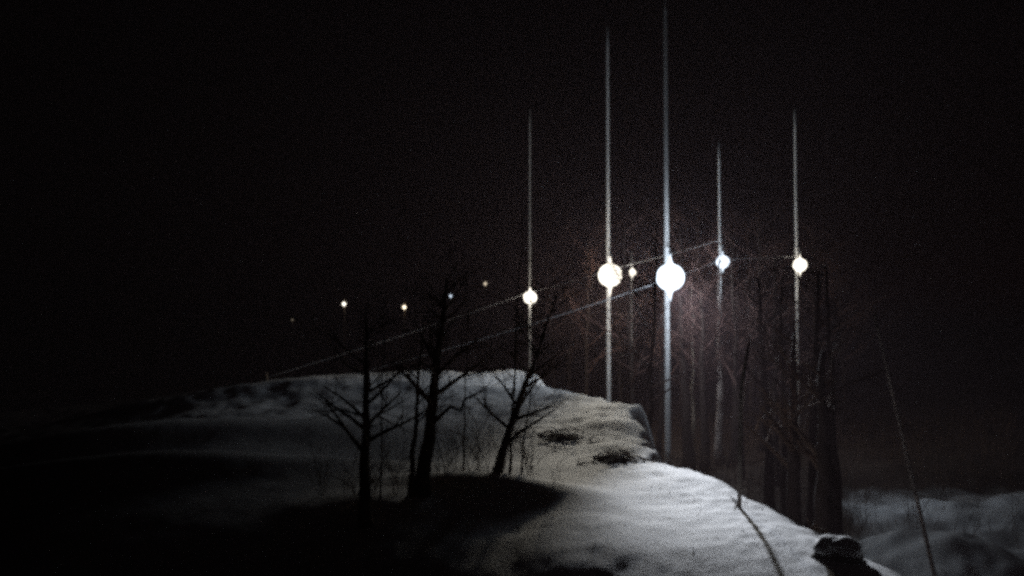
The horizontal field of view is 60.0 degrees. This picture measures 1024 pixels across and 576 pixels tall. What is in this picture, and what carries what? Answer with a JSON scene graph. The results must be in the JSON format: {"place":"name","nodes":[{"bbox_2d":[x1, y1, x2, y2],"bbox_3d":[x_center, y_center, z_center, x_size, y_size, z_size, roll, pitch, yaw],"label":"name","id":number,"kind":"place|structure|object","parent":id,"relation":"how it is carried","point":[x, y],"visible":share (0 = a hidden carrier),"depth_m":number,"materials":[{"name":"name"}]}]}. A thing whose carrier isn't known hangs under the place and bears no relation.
{"place":"outdoors","nodes":[
{"label":"outdoors","id":0,"kind":"place"},
{"bbox_2d":[0,323,1023,575],"bbox_3d":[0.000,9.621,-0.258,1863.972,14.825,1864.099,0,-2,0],"label":"snow ground","id":1,"kind":"structure","parent":0,"point":[94,481],"depth_m":23.39,"materials":[{"name":"white snow"}]},
{"bbox_2d":[292,316,292,357],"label":"street lamp","id":2,"kind":"object","parent":1,"relation":"on","point":[292,336],"visible":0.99,"depth_m":160.15,"materials":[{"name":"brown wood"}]},
{"bbox_2d":[301,418,359,496],"bbox_3d":[-3.061,2.773,14.629,1.105,1.367,0.969,-2,-3,37],"label":"bare shrub","id":3,"kind":"object","parent":1,"relation":"on","point":[319,479],"visible":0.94,"depth_m":14.61,"materials":[{"name":"brown plant"}]},
{"bbox_2d":[342,296,345,365],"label":"street lamp","id":4,"kind":"object","parent":1,"relation":"on","point":[343,303],"visible":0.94,"depth_m":120.22,"materials":[{"name":"grey metal"}]},
{"bbox_2d":[326,439,376,506],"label":"bare shrub","id":5,"kind":"object","parent":1,"relation":"on","point":[350,481],"visible":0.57,"depth_m":13.73,"materials":[{"name":"brown plant"}]},
{"bbox_2d":[315,438,399,514],"bbox_3d":[-2.322,2.809,13.730,1.350,1.356,1.211,0,-2,0],"label":"bare shrub","id":6,"kind":"object","parent":1,"relation":"on","point":[374,480],"visible":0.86,"depth_m":13.51,"materials":[{"name":"brown plant"}]},
{"bbox_2d":[355,442,391,495],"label":"bare shrub","id":7,"kind":"object","parent":1,"relation":"on","point":[375,472],"visible":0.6,"depth_m":14.08,"materials":[{"name":"brown plant"}]},
{"bbox_2d":[295,293,463,528],"bbox_3d":[-2.045,1.883,13.142,2.376,3.638,2.309,-2,-3,42],"label":"bare tree","id":8,"kind":"object","parent":1,"relation":"on","point":[364,517],"visible":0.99,"depth_m":13.09,"materials":[{"name":"black plant"}]},
{"bbox_2d":[350,282,415,501],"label":"bare tree","id":9,"kind":"object","parent":1,"relation":"on","point":[380,485],"visible":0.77,"depth_m":13.93,"materials":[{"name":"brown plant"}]},
{"bbox_2d":[374,432,418,488],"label":"bare shrub","id":10,"kind":"object","parent":1,"relation":"on","point":[391,472],"visible":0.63,"depth_m":14.66,"materials":[{"name":"brown plant"}]},
{"bbox_2d":[374,426,429,494],"bbox_3d":[-1.782,2.730,14.208,0.749,1.278,0.960,1,-2,-29],"label":"bare shrub","id":11,"kind":"object","parent":1,"relation":"on","point":[402,460],"visible":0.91,"depth_m":14.21,"materials":[{"name":"brown plant"}]},
{"bbox_2d":[403,299,405,365],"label":"street lamp","id":12,"kind":"object","parent":1,"relation":"on","point":[404,306],"visible":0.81,"depth_m":120.22,"materials":[{"name":"grey metal"}]},
{"bbox_2d":[388,296,454,496],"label":"bare tree","id":13,"kind":"object","parent":1,"relation":"on","point":[411,484],"visible":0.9,"depth_m":14.18,"materials":[{"name":"black plant"}]},
{"bbox_2d":[368,244,515,497],"bbox_3d":[-1.159,1.371,14.322,2.046,4.365,2.748,0,-2,13],"label":"bare tree","id":14,"kind":"object","parent":1,"relation":"on","point":[423,475],"visible":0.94,"depth_m":14.44,"materials":[{"name":"black plant"}]},
{"bbox_2d":[418,381,466,473],"bbox_3d":[-1.212,2.402,15.366,1.154,1.709,0.727,-1,-2,22],"label":"bare shrub","id":15,"kind":"object","parent":1,"relation":"on","point":[442,439],"visible":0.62,"depth_m":15.33,"materials":[{"name":"brown plant"}]},
{"bbox_2d":[449,291,451,358],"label":"street lamp","id":16,"kind":"object","parent":1,"relation":"on","point":[450,332],"visible":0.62,"depth_m":140.23,"materials":[{"name":"grey metal"}]},
{"bbox_2d":[431,433,473,484],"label":"bare shrub","id":17,"kind":"object","parent":1,"relation":"on","point":[437,464],"visible":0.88,"depth_m":14.90,"materials":[{"name":"brown plant"}]},
{"bbox_2d":[437,399,492,470],"bbox_3d":[-0.860,2.606,15.652,1.364,1.385,0.806,-1,-2,20],"label":"bare shrub","id":18,"kind":"object","parent":1,"relation":"on","point":[459,442],"visible":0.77,"depth_m":15.70,"materials":[{"name":"brown plant"}]},
{"bbox_2d":[444,400,495,470],"bbox_3d":[-0.721,2.569,15.327,1.021,1.362,0.972,1,-2,-18],"label":"bare shrub","id":19,"kind":"object","parent":1,"relation":"on","point":[480,453],"visible":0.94,"depth_m":15.38,"materials":[{"name":"brown plant"}]},
{"bbox_2d":[452,409,509,471],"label":"bare shrub","id":20,"kind":"object","parent":1,"relation":"on","point":[478,445],"visible":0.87,"depth_m":15.81,"materials":[{"name":"brown plant"}]},
{"bbox_2d":[441,271,522,470],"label":"bare tree","id":21,"kind":"object","parent":1,"relation":"on","point":[465,379],"visible":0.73,"depth_m":16.34,"materials":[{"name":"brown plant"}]},
{"bbox_2d":[484,275,486,355],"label":"street lamp","id":22,"kind":"object","parent":1,"relation":"on","point":[485,283],"visible":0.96,"depth_m":150.29,"materials":[{"name":"grey metal"}]},
{"bbox_2d":[460,395,538,471],"bbox_3d":[-0.319,2.667,16.232,1.330,1.590,1.461,-2,-3,43],"label":"bare shrub","id":23,"kind":"object","parent":1,"relation":"on","point":[491,435],"visible":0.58,"depth_m":16.08,"materials":[{"name":"brown plant"}]},
{"bbox_2d":[483,401,530,471],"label":"bare shrub","id":24,"kind":"object","parent":1,"relation":"on","point":[516,429],"visible":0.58,"depth_m":16.05,"materials":[{"name":"brown plant"}]},
{"bbox_2d":[459,195,557,473],"bbox_3d":[-0.048,0.957,16.152,1.782,5.194,1.345,0,-2,0],"label":"bare tree","id":25,"kind":"object","parent":1,"relation":"on","point":[510,444],"visible":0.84,"depth_m":15.92,"materials":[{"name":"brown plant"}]},
{"bbox_2d":[501,402,538,476],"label":"bare shrub","id":26,"kind":"object","parent":1,"relation":"on","point":[521,445],"visible":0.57,"depth_m":16.74,"materials":[{"name":"brown plant"}]},
{"bbox_2d":[467,277,577,472],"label":"bare tree","id":27,"kind":"object","parent":1,"relation":"on","point":[499,463],"visible":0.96,"depth_m":15.59,"materials":[{"name":"black plant"}]},
{"bbox_2d":[492,418,556,476],"bbox_3d":[0.255,2.913,16.190,0.883,1.313,1.310,1,-2,-33],"label":"bare shrub","id":28,"kind":"object","parent":1,"relation":"on","point":[529,466],"visible":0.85,"depth_m":16.22,"materials":[{"name":"brown plant"}]},
{"bbox_2d":[524,109,536,367],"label":"street lamp","id":29,"kind":"object","parent":1,"relation":"on","point":[534,298],"visible":0.78,"depth_m":62.78,"materials":[{"name":"metal"}]},
{"bbox_2d":[499,276,588,475],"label":"bare tree","id":30,"kind":"object","parent":1,"relation":"on","point":[521,469],"visible":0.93,"depth_m":15.55,"materials":[{"name":"black plant"}]},
{"bbox_2d":[509,224,605,391],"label":"bare tree","id":31,"kind":"object","parent":1,"relation":"on","point":[571,328],"visible":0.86,"depth_m":57.97,"materials":[{"name":"brown plant"}]},
{"bbox_2d":[519,424,602,449],"bbox_3d":[1.276,3.950,23.692,1.780,0.326,2.709,1,-2,-28],"label":"brush pile","id":32,"kind":"object","parent":1,"relation":"on","point":[552,436],"visible":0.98,"depth_m":23.68,"materials":[{"name":"brown plant"}]},
{"bbox_2d":[549,453,572,492],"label":"bare shrub","id":33,"kind":"object","parent":1,"relation":"on","point":[556,476],"visible":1,"depth_m":14.51,"materials":[{"name":"plant"}]},
{"bbox_2d":[511,221,614,388],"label":"bare tree","id":34,"kind":"object","parent":1,"relation":"on","point":[552,354],"visible":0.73,"depth_m":66.05,"materials":[{"name":"brown plant"}]},
{"bbox_2d":[554,411,589,433],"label":"bare shrub","id":35,"kind":"object","parent":1,"relation":"on","point":[575,423],"visible":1,"depth_m":23.83,"materials":[{"name":"brown plant"}]},
{"bbox_2d":[548,211,639,395],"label":"bare tree","id":36,"kind":"object","parent":1,"relation":"on","point":[585,336],"visible":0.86,"depth_m":52.02,"materials":[{"name":"brown plant"}]},
{"bbox_2d":[598,16,621,402],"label":"street lamp","id":37,"kind":"object","parent":1,"relation":"on","point":[604,279],"visible":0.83,"depth_m":48.93,"materials":[{"name":"metal"}]},
{"bbox_2d":[270,239,722,376],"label":"overhead wire","id":38,"kind":"object","parent":37,"relation":"attached to","point":[494,304],"visible":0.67,"depth_m":56.04,"materials":[{"name":"black metal"}]},
{"bbox_2d":[576,445,653,465],"bbox_3d":[2.220,3.692,19.433,1.518,0.364,1.870,-1,-2,22],"label":"brush pile","id":39,"kind":"object","parent":1,"relation":"on","point":[612,457],"visible":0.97,"depth_m":19.33,"materials":[{"name":"brown plant"}]},
{"bbox_2d":[573,210,659,402],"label":"bare tree","id":40,"kind":"object","parent":1,"relation":"on","point":[620,391],"visible":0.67,"depth_m":56.98,"materials":[{"name":"brown plant"}]},
{"bbox_2d":[629,251,635,353],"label":"street lamp","id":41,"kind":"object","parent":1,"relation":"on","point":[632,271],"visible":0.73,"depth_m":62.38,"materials":[{"name":"metal"}]},
{"bbox_2d":[569,203,696,404],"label":"bare tree","id":42,"kind":"object","parent":1,"relation":"on","point":[632,366],"visible":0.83,"depth_m":43.92,"materials":[{"name":"brown plant"}]},
{"bbox_2d":[609,208,717,459],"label":"bare tree","id":43,"kind":"object","parent":1,"relation":"on","point":[660,429],"visible":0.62,"depth_m":45.78,"materials":[{"name":"brown plant"}]},
{"bbox_2d":[587,199,743,437],"bbox_3d":[5.530,2.360,35.162,5.580,12.292,7.003,2,-3,-38],"label":"bare tree","id":44,"kind":"object","parent":1,"relation":"on","point":[653,334],"visible":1,"depth_m":35.86,"materials":[{"name":"brown plant"}]},
{"bbox_2d":[657,0,684,465],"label":"street lamp","id":45,"kind":"object","parent":1,"relation":"on","point":[670,276],"visible":0.97,"depth_m":40.76,"materials":[{"name":"metal"}]},
{"bbox_2d":[332,256,796,379],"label":"overhead wire","id":46,"kind":"object","parent":45,"relation":"attached to","point":[552,317],"visible":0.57,"depth_m":41.04,"materials":[{"name":"black metal"}]},
{"bbox_2d":[622,199,741,426],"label":"bare tree","id":47,"kind":"object","parent":1,"relation":"on","point":[679,410],"visible":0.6,"depth_m":57.88,"materials":[{"name":"brown plant"}]},
{"bbox_2d":[629,195,734,382],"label":"bare tree","id":48,"kind":"object","parent":1,"relation":"on","point":[697,242],"visible":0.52,"depth_m":50.34,"materials":[{"name":"brown plant"}]},
{"bbox_2d":[633,262,750,467],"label":"bare tree","id":49,"kind":"object","parent":1,"relation":"on","point":[691,391],"visible":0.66,"depth_m":43.23,"materials":[{"name":"brown wood"}]},
{"bbox_2d":[646,281,741,471],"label":"bare tree","id":50,"kind":"object","parent":1,"relation":"on","point":[687,448],"visible":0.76,"depth_m":42.25,"materials":[{"name":"brown plant"}]},
{"bbox_2d":[618,206,773,389],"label":"bare tree","id":51,"kind":"object","parent":1,"relation":"on","point":[682,295],"visible":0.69,"depth_m":44.20,"materials":[{"name":"brown plant"}]},
{"bbox_2d":[658,277,738,473],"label":"bare tree","id":52,"kind":"object","parent":1,"relation":"on","point":[704,437],"visible":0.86,"depth_m":41.56,"materials":[{"name":"brown plant"}]},
{"bbox_2d":[660,239,769,465],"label":"bare tree","id":53,"kind":"object","parent":1,"relation":"on","point":[718,379],"visible":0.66,"depth_m":43.64,"materials":[{"name":"brown plant"}]},
{"bbox_2d":[655,205,787,479],"bbox_3d":[10.047,2.354,39.373,6.044,12.814,6.208,2,-3,-39],"label":"bare tree","id":54,"kind":"object","parent":1,"relation":"on","point":[735,371],"visible":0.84,"depth_m":39.88,"materials":[{"name":"brown plant"}]},
{"bbox_2d":[716,141,728,342],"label":"street lamp","id":55,"kind":"object","parent":1,"relation":"on","point":[719,223],"visible":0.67,"depth_m":46.70,"materials":[{"name":"metal"}]},
{"bbox_2d":[694,281,773,467],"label":"bare tree","id":56,"kind":"object","parent":1,"relation":"on","point":[734,436],"visible":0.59,"depth_m":42.72,"materials":[{"name":"brown plant"}]},
{"bbox_2d":[729,493,750,505],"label":"bare shrub","id":57,"kind":"object","parent":1,"relation":"on","point":[736,501],"visible":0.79,"depth_m":14.12,"materials":[{"name":"plant"}]},
{"bbox_2d":[737,341,749,507],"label":"bare tree","id":58,"kind":"object","parent":1,"relation":"on","point":[739,491],"visible":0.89,"depth_m":13.91,"materials":[{"name":"brown plant"}]},
{"bbox_2d":[696,255,798,512],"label":"bare tree","id":59,"kind":"object","parent":1,"relation":"on","point":[769,495],"visible":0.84,"depth_m":28.78,"materials":[{"name":"brown plant"}]},
{"bbox_2d":[697,202,826,430],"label":"bare tree","id":60,"kind":"object","parent":1,"relation":"on","point":[750,400],"visible":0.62,"depth_m":54.84,"materials":[{"name":"brown plant"}]},
{"bbox_2d":[728,257,803,516],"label":"bare tree","id":61,"kind":"object","parent":1,"relation":"on","point":[784,454],"visible":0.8,"depth_m":26.02,"materials":[{"name":"brown plant"}]},
{"bbox_2d":[700,196,837,451],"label":"bare tree","id":62,"kind":"object","parent":1,"relation":"on","point":[761,449],"visible":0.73,"depth_m":45.74,"materials":[{"name":"brown plant"}]},
{"bbox_2d":[733,233,844,486],"bbox_3d":[11.707,3.102,38.813,5.151,11.125,5.912,0,-2,0],"label":"bare tree","id":63,"kind":"object","parent":1,"relation":"on","point":[776,394],"visible":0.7,"depth_m":37.90,"materials":[{"name":"brown plant"}]},
{"bbox_2d":[736,301,848,526],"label":"bare tree","id":64,"kind":"object","parent":1,"relation":"on","point":[793,499],"visible":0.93,"depth_m":20.71,"materials":[{"name":"brown plant"}]},
{"bbox_2d":[742,237,857,535],"bbox_3d":[8.365,3.373,24.535,3.714,9.552,2.987,0,-2,0],"label":"bare tree","id":65,"kind":"object","parent":1,"relation":"on","point":[837,496],"visible":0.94,"depth_m":23.94,"materials":[{"name":"brown plant"}]},
{"bbox_2d":[793,109,806,439],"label":"street lamp","id":66,"kind":"object","parent":1,"relation":"on","point":[798,262],"visible":0.73,"depth_m":50.63,"materials":[{"name":"metal"}]},
{"bbox_2d":[774,328,853,534],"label":"bare tree","id":67,"kind":"object","parent":1,"relation":"on","point":[824,518],"visible":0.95,"depth_m":19.82,"materials":[{"name":"brown plant"}]},
{"bbox_2d":[806,519,829,535],"bbox_3d":[4.436,3.563,12.421,0.581,0.579,0.846,0,-2,0],"label":"brush pile","id":68,"kind":"object","parent":1,"relation":"on","point":[822,531],"visible":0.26,"depth_m":12.44,"materials":[{"name":"brown wood"}]},
{"bbox_2d":[724,256,924,530],"bbox_3d":[8.960,3.641,25.317,5.350,9.298,2.943,-1,-2,26],"label":"bare tree","id":69,"kind":"object","parent":1,"relation":"on","point":[812,477],"visible":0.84,"depth_m":24.86,"materials":[{"name":"brown plant"}]},
{"bbox_2d":[645,398,1022,548],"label":"undergrowth","id":70,"kind":"object","parent":1,"relation":"on","point":[870,458],"visible":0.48,"depth_m":41.48,"materials":[{"name":"brown plant"}]},
{"bbox_2d":[764,208,906,428],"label":"bare tree","id":71,"kind":"object","parent":1,"relation":"on","point":[829,273],"visible":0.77,"depth_m":54.70,"materials":[{"name":"brown plant"}]},
{"bbox_2d":[810,535,863,563],"bbox_3d":[3.884,3.188,10.591,0.605,0.437,0.507,-1,-2,21],"label":"snowy rock","id":72,"kind":"object","parent":1,"relation":"on","point":[846,549],"visible":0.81,"depth_m":10.42,"materials":[{"name":"grey stone"}]},
{"bbox_2d":[800,223,905,434],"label":"bare tree","id":73,"kind":"object","parent":1,"relation":"on","point":[844,418],"visible":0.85,"depth_m":55.83,"materials":[{"name":"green plant"}]},
{"bbox_2d":[874,314,936,575],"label":"leaning pole","id":74,"kind":"object","parent":1,"relation":"on","point":[927,544],"visible":1,"depth_m":20.38,"materials":[{"name":"brown wood"}]},
{"bbox_2d":[0,0,1023,326],"label":"sky","id":75,"kind":"structure","parent":0,"point":[148,119],"materials":[{"name":"black"}]},
{"bbox_2d":[11,0,1023,570],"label":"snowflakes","id":76,"kind":"object","parent":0,"point":[533,276],"visible":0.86,"depth_m":18.91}
]}

